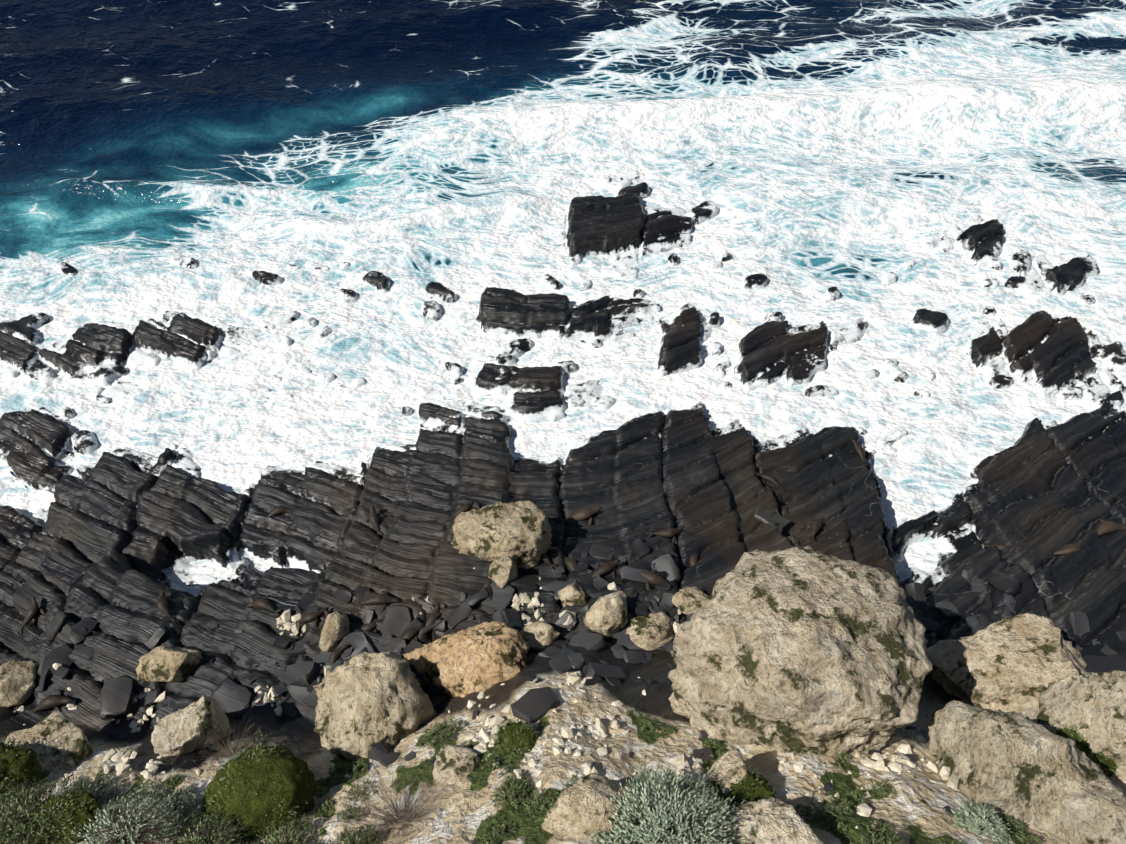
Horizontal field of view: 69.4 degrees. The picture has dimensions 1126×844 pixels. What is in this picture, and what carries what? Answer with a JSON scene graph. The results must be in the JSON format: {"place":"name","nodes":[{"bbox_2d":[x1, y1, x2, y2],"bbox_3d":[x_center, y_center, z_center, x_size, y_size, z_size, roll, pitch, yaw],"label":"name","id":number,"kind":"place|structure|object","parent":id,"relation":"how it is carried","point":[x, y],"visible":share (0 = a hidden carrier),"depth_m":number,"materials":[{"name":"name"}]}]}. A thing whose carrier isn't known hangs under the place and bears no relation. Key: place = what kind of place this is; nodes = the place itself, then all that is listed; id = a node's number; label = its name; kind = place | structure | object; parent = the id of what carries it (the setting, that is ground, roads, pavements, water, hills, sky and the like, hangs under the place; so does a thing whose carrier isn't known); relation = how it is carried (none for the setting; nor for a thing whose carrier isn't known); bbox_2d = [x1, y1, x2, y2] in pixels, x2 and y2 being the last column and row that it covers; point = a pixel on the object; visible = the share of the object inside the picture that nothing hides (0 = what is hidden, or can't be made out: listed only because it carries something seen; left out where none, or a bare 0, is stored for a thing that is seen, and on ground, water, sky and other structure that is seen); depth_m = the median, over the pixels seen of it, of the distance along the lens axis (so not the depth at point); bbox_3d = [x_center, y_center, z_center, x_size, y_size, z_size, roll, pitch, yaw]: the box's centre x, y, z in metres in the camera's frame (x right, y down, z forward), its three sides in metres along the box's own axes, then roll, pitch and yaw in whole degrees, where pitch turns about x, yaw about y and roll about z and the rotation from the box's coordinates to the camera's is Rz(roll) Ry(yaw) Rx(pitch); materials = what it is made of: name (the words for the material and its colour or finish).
{"place":"outdoors","nodes":[
{"label":"outdoors","id":0,"kind":"place"},
{"bbox_2d":[0,0,1125,581],"bbox_3d":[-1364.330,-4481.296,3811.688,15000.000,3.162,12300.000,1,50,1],"label":"sea water","id":1,"kind":"structure","parent":0,"point":[812,150],"depth_m":67.98,"materials":[{"name":"liquid"}]},
{"bbox_2d":[0,167,1125,843],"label":"rocky ground","id":2,"kind":"structure","parent":0,"point":[120,541],"depth_m":45.26,"materials":[{"name":"stone"}]},
{"bbox_2d":[0,767,35,807],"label":"low shrub","id":3,"kind":"object","parent":2,"relation":"on","point":[7,784],"depth_m":30.34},
{"bbox_2d":[0,660,35,706],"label":"boulder","id":4,"kind":"object","parent":2,"relation":"on","point":[17,683],"visible":0.96,"depth_m":36.59,"materials":[{"name":"stone"}]},
{"bbox_2d":[0,742,41,794],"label":"cushion","id":5,"kind":"object","parent":2,"relation":"on","point":[8,763],"visible":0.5,"depth_m":30.96,"materials":[{"name":"plant"}]},
{"bbox_2d":[2,733,41,789],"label":"cushion tufts","id":6,"kind":"object","parent":2,"relation":"on","point":[21,746],"depth_m":31.53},
{"bbox_2d":[0,776,48,843],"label":"low shrub","id":7,"kind":"object","parent":2,"relation":"on","point":[1,811],"depth_m":28.30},
{"bbox_2d":[16,596,44,633],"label":"fur seal","id":8,"kind":"object","parent":2,"relation":"on","point":[33,610],"visible":1,"depth_m":40.13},
{"bbox_2d":[5,711,93,771],"bbox_3d":[-20.887,13.515,32.993,3.065,2.043,3.101,-37,59,-27],"label":"boulder","id":9,"kind":"object","parent":2,"relation":"on","point":[59,740],"visible":0.46,"depth_m":32.73,"materials":[{"name":"stone"}]},
{"bbox_2d":[0,766,101,843],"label":"low shrub","id":10,"kind":"object","parent":2,"relation":"on","point":[23,827],"depth_m":28.19,"materials":[{"name":"plant"}]},
{"bbox_2d":[32,689,74,711],"bbox_3d":[-22.940,12.627,36.224,2.046,0.634,1.216,-30,56,-23],"label":"fur seal","id":11,"kind":"object","parent":2,"relation":"on","point":[51,701],"visible":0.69,"depth_m":36.14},
{"bbox_2d":[19,782,102,843],"bbox_3d":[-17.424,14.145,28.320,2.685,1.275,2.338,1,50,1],"label":"shrub","id":12,"kind":"object","parent":2,"relation":"on","point":[81,819],"visible":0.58,"depth_m":28.09,"materials":[{"name":"plant"}]},
{"bbox_2d":[62,772,121,806],"bbox_3d":[-17.473,14.018,29.939,2.694,1.247,2.553,1,50,1],"label":"low shrub","id":13,"kind":"object","parent":2,"relation":"on","point":[103,794],"depth_m":30.26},
{"bbox_2d":[69,779,193,843],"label":"low shrub","id":14,"kind":"object","parent":2,"relation":"on","point":[129,837],"depth_m":27.82,"materials":[{"name":"plant"}]},
{"bbox_2d":[150,590,175,621],"bbox_3d":[-19.471,9.093,39.998,1.752,0.534,1.129,25,54,20],"label":"fur seal","id":15,"kind":"object","parent":2,"relation":"on","point":[161,604],"visible":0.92,"depth_m":39.87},
{"bbox_2d":[135,646,202,683],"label":"boulder","id":16,"kind":"object","parent":2,"relation":"on","point":[164,664],"visible":0.92,"depth_m":37.04,"materials":[{"name":"stone"}]},
{"bbox_2d":[142,784,203,828],"bbox_3d":[-13.960,13.902,28.877,2.381,1.096,2.178,1,50,1],"label":"low shrub","id":17,"kind":"object","parent":2,"relation":"on","point":[173,793],"depth_m":29.11,"materials":[{"name":"plant"}]},
{"bbox_2d":[164,774,182,787],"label":"shrub","id":18,"kind":"object","parent":2,"relation":"on","point":[173,777],"depth_m":30.73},
{"bbox_2d":[151,695,232,756],"bbox_3d":[-15.595,13.088,34.203,2.857,4.059,2.405,-30,56,-23],"label":"boulder","id":19,"kind":"object","parent":2,"relation":"on","point":[191,727],"visible":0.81,"depth_m":32.85,"materials":[{"name":"stone"}]},
{"bbox_2d":[165,804,254,843],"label":"low shrub","id":20,"kind":"object","parent":2,"relation":"on","point":[208,820],"depth_m":27.94,"materials":[{"name":"plant"}]},
{"bbox_2d":[183,717,277,772],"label":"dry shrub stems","id":21,"kind":"object","parent":2,"relation":"on","point":[229,745],"visible":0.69,"depth_m":32.75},
{"bbox_2d":[200,730,317,843],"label":"cushion tufts","id":22,"kind":"object","parent":2,"relation":"on","point":[260,744],"depth_m":29.23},
{"bbox_2d":[201,745,316,843],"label":"cushion","id":23,"kind":"object","parent":2,"relation":"on","point":[292,781],"visible":0.69,"depth_m":29.05,"materials":[{"name":"plant"}]},
{"bbox_2d":[246,595,280,614],"bbox_3d":[-14.729,9.201,40.091,1.180,0.582,1.772,-36,59,-26],"label":"fur seal","id":24,"kind":"object","parent":2,"relation":"on","point":[263,603],"visible":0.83,"depth_m":40.00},
{"bbox_2d":[260,506,292,522],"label":"fur seal","id":25,"kind":"object","parent":2,"relation":"on","point":[277,510],"visible":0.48,"depth_m":46.51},
{"bbox_2d":[254,811,321,843],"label":"low shrub","id":26,"kind":"object","parent":2,"relation":"on","point":[289,826],"depth_m":27.92,"materials":[{"name":"plant"}]},
{"bbox_2d":[291,607,328,625],"bbox_3d":[-12.278,9.418,39.218,1.773,0.627,1.094,1,50,1],"label":"fur seal","id":27,"kind":"object","parent":2,"relation":"on","point":[312,616],"visible":0.98,"depth_m":39.02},
{"bbox_2d":[317,799,335,812],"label":"shrub","id":28,"kind":"object","parent":2,"relation":"on","point":[327,801],"depth_m":29.68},
{"bbox_2d":[319,611,349,652],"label":"boulder","id":29,"kind":"object","parent":2,"relation":"on","point":[335,630],"visible":0.9,"depth_m":38.05,"materials":[{"name":"stone"}]},
{"bbox_2d":[325,774,346,785],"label":"shrub","id":30,"kind":"object","parent":2,"relation":"on","point":[331,782],"depth_m":31.13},
{"bbox_2d":[327,764,344,775],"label":"shrub","id":31,"kind":"object","parent":2,"relation":"on","point":[340,767],"depth_m":31.94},
{"bbox_2d":[329,644,349,663],"bbox_3d":[-10.529,11.093,37.655,1.094,0.378,1.679,1,50,1],"label":"fur seal","id":32,"kind":"object","parent":2,"relation":"on","point":[335,655],"visible":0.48,"depth_m":37.76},
{"bbox_2d":[336,805,366,822],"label":"moss tuft","id":33,"kind":"object","parent":2,"relation":"on","point":[346,816],"depth_m":28.85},
{"bbox_2d":[326,821,382,843],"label":"low shrub","id":34,"kind":"object","parent":2,"relation":"on","point":[350,835],"depth_m":26.82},
{"bbox_2d":[349,762,369,774],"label":"shrub","id":35,"kind":"object","parent":2,"relation":"on","point":[354,767],"depth_m":31.70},
{"bbox_2d":[345,778,379,801],"bbox_3d":[-7.413,13.716,30.322,1.376,0.919,1.070,1,50,1],"label":"shrub","id":36,"kind":"object","parent":2,"relation":"on","point":[357,789],"depth_m":30.15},
{"bbox_2d":[359,618,382,631],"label":"fur seal","id":37,"kind":"object","parent":2,"relation":"on","point":[372,625],"visible":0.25,"depth_m":39.00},
{"bbox_2d":[364,505,384,534],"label":"fur seal","id":38,"kind":"object","parent":2,"relation":"on","point":[373,518],"visible":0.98,"depth_m":44.73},
{"bbox_2d":[313,650,437,759],"bbox_3d":[-7.986,12.572,34.713,5.033,4.537,4.709,-18,52,-14],"label":"boulder","id":39,"kind":"object","parent":2,"relation":"on","point":[366,701],"visible":0.83,"depth_m":33.57,"materials":[{"name":"stone"}]},
{"bbox_2d":[353,591,401,612],"bbox_3d":[-9.085,8.773,39.597,2.240,0.555,1.248,-22,53,-17],"label":"fur seal","id":40,"kind":"object","parent":2,"relation":"on","point":[384,598],"visible":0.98,"depth_m":39.52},
{"bbox_2d":[341,763,455,843],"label":"dry shrub stems","id":41,"kind":"object","parent":2,"relation":"on","point":[407,817],"visible":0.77,"depth_m":27.74,"materials":[{"name":"plant"}]},
{"bbox_2d":[401,624,424,641],"bbox_3d":[-7.422,10.182,38.569,1.893,0.543,1.081,-12,51,-10],"label":"fur seal","id":42,"kind":"object","parent":2,"relation":"on","point":[408,635],"visible":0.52,"depth_m":38.46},
{"bbox_2d":[415,730,441,747],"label":"moss tuft","id":43,"kind":"object","parent":2,"relation":"on","point":[433,732],"depth_m":32.13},
{"bbox_2d":[425,602,439,625],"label":"fur seal","id":44,"kind":"object","parent":2,"relation":"on","point":[432,618],"visible":0.44,"depth_m":39.10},
{"bbox_2d":[421,722,447,738],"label":"moss tuft","id":45,"kind":"object","parent":2,"relation":"on","point":[437,725],"depth_m":32.72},
{"bbox_2d":[426,732,450,746],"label":"shrub","id":46,"kind":"object","parent":2,"relation":"on","point":[431,743],"depth_m":31.64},
{"bbox_2d":[438,718,467,736],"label":"moss tuft","id":47,"kind":"object","parent":2,"relation":"on","point":[451,721],"depth_m":32.47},
{"bbox_2d":[433,745,477,786],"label":"boulder","id":48,"kind":"object","parent":2,"relation":"on","point":[453,764],"visible":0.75,"depth_m":29.01,"materials":[{"name":"stone"}]},
{"bbox_2d":[446,500,474,519],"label":"fur seal","id":49,"kind":"object","parent":2,"relation":"on","point":[466,507],"visible":0.94,"depth_m":44.11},
{"bbox_2d":[403,621,530,697],"bbox_3d":[-4.192,10.991,36.816,5.508,3.159,3.998,-17,52,-14],"label":"orange boulder","id":50,"kind":"object","parent":2,"relation":"on","point":[483,656],"visible":0.77,"depth_m":35.93,"materials":[{"name":"stone"}]},
{"bbox_2d":[13,568,959,828],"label":"pale stones","id":51,"kind":"object","parent":2,"relation":"on","point":[572,679],"visible":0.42,"depth_m":31.00,"materials":[{"name":"stone"}]},
{"bbox_2d":[130,776,170,798],"bbox_3d":[-15.295,13.628,30.351,1.351,0.839,1.040,1,50,1],"label":"shrub","id":52,"kind":"object","parent":51,"relation":"on","point":[145,787],"depth_m":30.36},
{"bbox_2d":[476,822,503,842],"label":"moss tuft","id":53,"kind":"object","parent":2,"relation":"on","point":[488,827],"depth_m":25.08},
{"bbox_2d":[479,754,500,772],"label":"moss tuft","id":54,"kind":"object","parent":2,"relation":"on","point":[490,760],"depth_m":28.86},
{"bbox_2d":[485,579,496,613],"bbox_3d":[-3.421,8.620,39.902,1.148,0.404,1.741,-35,58,-26],"label":"fur seal","id":55,"kind":"object","parent":2,"relation":"on","point":[489,589],"visible":0.4,"depth_m":39.95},
{"bbox_2d":[451,500,551,568],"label":"boulder","id":56,"kind":"object","parent":2,"relation":"on","point":[519,533],"visible":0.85,"depth_m":41.19,"materials":[{"name":"stone"}]},
{"bbox_2d":[488,556,517,587],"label":"boulder","id":57,"kind":"object","parent":2,"relation":"on","point":[503,572],"visible":0.4,"depth_m":40.38,"materials":[{"name":"stone"}]},
{"bbox_2d":[494,820,517,835],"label":"moss tuft","id":58,"kind":"object","parent":2,"relation":"on","point":[508,823],"depth_m":25.20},
{"bbox_2d":[490,777,533,812],"bbox_3d":[-1.648,12.261,26.521,1.542,0.803,1.429,1,50,1],"label":"low shrub","id":59,"kind":"object","parent":2,"relation":"on","point":[519,786],"depth_m":26.54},
{"bbox_2d":[499,772,528,791],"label":"moss tuft","id":60,"kind":"object","parent":2,"relation":"on","point":[513,775],"depth_m":27.43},
{"bbox_2d":[489,717,539,756],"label":"cushion tufts","id":61,"kind":"object","parent":2,"relation":"on","point":[517,734],"depth_m":29.62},
{"bbox_2d":[494,722,536,754],"bbox_3d":[-1.695,11.720,29.739,1.663,0.802,1.437,1,50,1],"label":"cushion","id":62,"kind":"object","parent":2,"relation":"on","point":[510,731],"visible":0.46,"depth_m":29.53,"materials":[{"name":"plant"}]},
{"bbox_2d":[519,795,547,815],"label":"moss tuft","id":63,"kind":"object","parent":2,"relation":"on","point":[532,809],"depth_m":25.95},
{"bbox_2d":[518,786,554,816],"bbox_3d":[-0.852,12.229,26.186,1.385,0.938,1.174,1,50,1],"label":"shrub","id":64,"kind":"object","parent":2,"relation":"on","point":[534,795],"depth_m":26.24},
{"bbox_2d":[520,620,560,650],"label":"white boulder","id":65,"kind":"object","parent":2,"relation":"on","point":[539,635],"visible":0.79,"depth_m":37.71,"materials":[{"name":"stone"}]},
{"bbox_2d":[535,798,555,814],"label":"shrub","id":66,"kind":"object","parent":2,"relation":"on","point":[538,806],"depth_m":25.70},
{"bbox_2d":[540,553,556,568],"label":"fur seal","id":67,"kind":"object","parent":2,"relation":"on","point":[544,557],"visible":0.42,"depth_m":41.74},
{"bbox_2d":[1,505,1125,815],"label":"dark rocks","id":68,"kind":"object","parent":2,"relation":"on","point":[231,697],"depth_m":38.23,"materials":[{"name":"stone"}]},
{"bbox_2d":[563,556,577,570],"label":"fur seal","id":69,"kind":"object","parent":2,"relation":"on","point":[571,564],"visible":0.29,"depth_m":41.92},
{"bbox_2d":[558,582,587,607],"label":"boulder","id":70,"kind":"object","parent":2,"relation":"on","point":[573,594],"visible":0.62,"depth_m":39.76,"materials":[{"name":"stone"}]},
{"bbox_2d":[563,506,602,524],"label":"fur seal","id":71,"kind":"object","parent":2,"relation":"on","point":[583,514],"visible":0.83,"depth_m":45.22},
{"bbox_2d":[541,773,643,840],"bbox_3d":[0.889,12.243,24.922,3.318,1.759,2.209,-30,56,-23],"label":"boulder","id":72,"kind":"object","parent":2,"relation":"on","point":[579,807],"visible":0.62,"depth_m":24.55,"materials":[{"name":"stone"}]},
{"bbox_2d":[588,559,620,579],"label":"fur seal","id":73,"kind":"object","parent":2,"relation":"on","point":[605,568],"visible":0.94,"depth_m":41.16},
{"bbox_2d":[583,591,627,638],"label":"white boulder","id":74,"kind":"object","parent":2,"relation":"on","point":[605,616],"visible":0.9,"depth_m":38.11,"materials":[{"name":"stone"}]},
{"bbox_2d":[625,611,673,650],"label":"boulder","id":75,"kind":"object","parent":2,"relation":"on","point":[650,631],"visible":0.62,"depth_m":38.21,"materials":[{"name":"stone"}]},
{"bbox_2d":[639,719,661,733],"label":"shrub","id":76,"kind":"object","parent":2,"relation":"on","point":[650,725],"depth_m":30.64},
{"bbox_2d":[641,570,677,590],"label":"fur seal","id":77,"kind":"object","parent":2,"relation":"on","point":[652,577],"visible":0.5,"depth_m":40.46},
{"bbox_2d":[647,527,683,542],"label":"fur seal","id":78,"kind":"object","parent":2,"relation":"on","point":[669,532],"visible":0.98,"depth_m":42.80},
{"bbox_2d":[582,751,748,843],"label":"silver shrub","id":79,"kind":"object","parent":2,"relation":"on","point":[665,817],"depth_m":24.00,"materials":[{"name":"plant"}]},
{"bbox_2d":[672,586,708,614],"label":"boulder","id":80,"kind":"object","parent":2,"relation":"on","point":[687,600],"visible":0.79,"depth_m":39.12,"materials":[{"name":"stone"}]},
{"bbox_2d":[689,553,700,566],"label":"fur seal","id":81,"kind":"object","parent":2,"relation":"on","point":[693,559],"visible":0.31,"depth_m":41.98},
{"bbox_2d":[703,739,721,747],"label":"shrub","id":82,"kind":"object","parent":2,"relation":"on","point":[718,744],"depth_m":29.55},
{"bbox_2d":[700,748,746,793],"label":"boulder","id":83,"kind":"object","parent":2,"relation":"on","point":[731,767],"visible":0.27,"depth_m":26.46,"materials":[{"name":"stone"}]},
{"bbox_2d":[704,770,775,808],"bbox_3d":[5.673,12.356,26.318,2.675,1.576,2.356,1,50,1],"label":"cushion","id":84,"kind":"object","parent":2,"relation":"on","point":[763,790],"visible":0.21,"depth_m":25.96,"materials":[{"name":"plant"}]},
{"bbox_2d":[664,797,823,843],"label":"boulder","id":85,"kind":"object","parent":2,"relation":"on","point":[772,820],"visible":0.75,"depth_m":23.78,"materials":[{"name":"stone"}]},
{"bbox_2d":[701,757,788,804],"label":"cushion tufts","id":86,"kind":"object","parent":2,"relation":"on","point":[773,792],"depth_m":26.28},
{"bbox_2d":[756,473,784,489],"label":"fur seal","id":87,"kind":"object","parent":2,"relation":"on","point":[770,478],"visible":0.94,"depth_m":47.44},
{"bbox_2d":[668,545,931,756],"bbox_3d":[9.454,9.189,31.927,8.521,8.091,10.420,31,57,23],"label":"boulder","id":88,"kind":"object","parent":2,"relation":"on","point":[800,650],"visible":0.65,"depth_m":29.23,"materials":[{"name":"stone"}]},
{"bbox_2d":[788,803,812,822],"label":"moss tuft","id":89,"kind":"object","parent":2,"relation":"on","point":[802,810],"depth_m":25.89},
{"bbox_2d":[805,517,828,539],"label":"fur seal","id":90,"kind":"object","parent":2,"relation":"on","point":[816,526],"visible":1,"depth_m":43.68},
{"bbox_2d":[802,800,845,824],"bbox_3d":[8.257,12.480,25.905,1.444,1.001,1.003,1,50,1],"label":"shrub","id":91,"kind":"object","parent":2,"relation":"on","point":[828,805],"depth_m":25.79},
{"bbox_2d":[818,795,859,816],"bbox_3d":[8.882,12.358,26.175,1.258,0.901,0.834,1,50,1],"label":"shrub","id":92,"kind":"object","parent":2,"relation":"on","point":[841,804],"depth_m":26.06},
{"bbox_2d":[828,820,849,835],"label":"shrub","id":93,"kind":"object","parent":2,"relation":"on","point":[839,825],"depth_m":25.00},
{"bbox_2d":[837,752,850,764],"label":"shrub","id":94,"kind":"object","parent":2,"relation":"on","point":[843,755],"depth_m":28.99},
{"bbox_2d":[844,790,869,803],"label":"moss tuft","id":95,"kind":"object","parent":2,"relation":"on","point":[856,793],"depth_m":26.84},
{"bbox_2d":[851,440,867,465],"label":"fur seal","id":96,"kind":"object","parent":2,"relation":"on","point":[859,449],"visible":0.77,"depth_m":48.89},
{"bbox_2d":[863,778,893,799],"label":"shrub","id":97,"kind":"object","parent":2,"relation":"on","point":[878,792],"depth_m":27.30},
{"bbox_2d":[855,828,902,843],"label":"low shrub","id":98,"kind":"object","parent":2,"relation":"on","point":[876,840],"depth_m":24.01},
{"bbox_2d":[862,819,895,837],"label":"shrub","id":99,"kind":"object","parent":2,"relation":"on","point":[878,823],"depth_m":25.07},
{"bbox_2d":[876,785,898,799],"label":"shrub","id":100,"kind":"object","parent":2,"relation":"on","point":[889,791],"depth_m":27.01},
{"bbox_2d":[951,799,1012,843],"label":"low shrub","id":101,"kind":"object","parent":2,"relation":"on","point":[989,828],"depth_m":25.63,"materials":[{"name":"plant"}]},
{"bbox_2d":[984,543,1007,550],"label":"fur seal","id":102,"kind":"object","parent":2,"relation":"on","point":[1001,547],"visible":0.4,"depth_m":43.84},
{"bbox_2d":[925,613,1086,719],"bbox_3d":[20.081,11.323,35.956,5.790,5.093,6.567,-31,57,-23],"label":"boulder","id":103,"kind":"object","parent":2,"relation":"on","point":[1018,663],"visible":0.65,"depth_m":34.91,"materials":[{"name":"stone"}]},
{"bbox_2d":[998,813,1025,832],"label":"moss tuft","id":104,"kind":"object","parent":2,"relation":"on","point":[1009,818],"depth_m":26.36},
{"bbox_2d":[926,700,1103,838],"bbox_3d":[15.530,12.700,27.822,6.319,4.206,5.081,24,54,19],"label":"boulder","id":105,"kind":"object","parent":2,"relation":"on","point":[1021,768],"visible":0.56,"depth_m":27.02,"materials":[{"name":"stone"}]},
{"bbox_2d":[1015,830,1041,843],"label":"shrub","id":106,"kind":"object","parent":2,"relation":"on","point":[1026,835],"depth_m":25.65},
{"bbox_2d":[1049,539,1082,558],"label":"fur seal","id":107,"kind":"object","parent":2,"relation":"on","point":[1068,549],"visible":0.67,"depth_m":42.16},
{"bbox_2d":[1037,670,1125,765],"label":"edge boulder","id":108,"kind":"object","parent":2,"relation":"on","point":[1091,706],"visible":0.62,"depth_m":30.73,"materials":[{"name":"stone"}]},
{"bbox_2d":[1044,721,1119,779],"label":"cushion tufts","id":109,"kind":"object","parent":2,"relation":"on","point":[1059,728],"depth_m":30.59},
{"bbox_2d":[1055,728,1117,776],"bbox_3d":[19.539,12.725,30.708,2.507,1.339,2.265,1,50,1],"label":"cushion","id":110,"kind":"object","parent":2,"relation":"on","point":[1086,748],"visible":0.19,"depth_m":30.23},
{"bbox_2d":[1058,761,1125,843],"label":"boulder","id":111,"kind":"object","parent":2,"relation":"on","point":[1095,813],"visible":0.54,"depth_m":25.91,"materials":[{"name":"stone"}]},
{"bbox_2d":[1096,519,1125,535],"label":"fur seal","id":112,"kind":"object","parent":2,"relation":"on","point":[1105,527],"visible":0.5,"depth_m":42.92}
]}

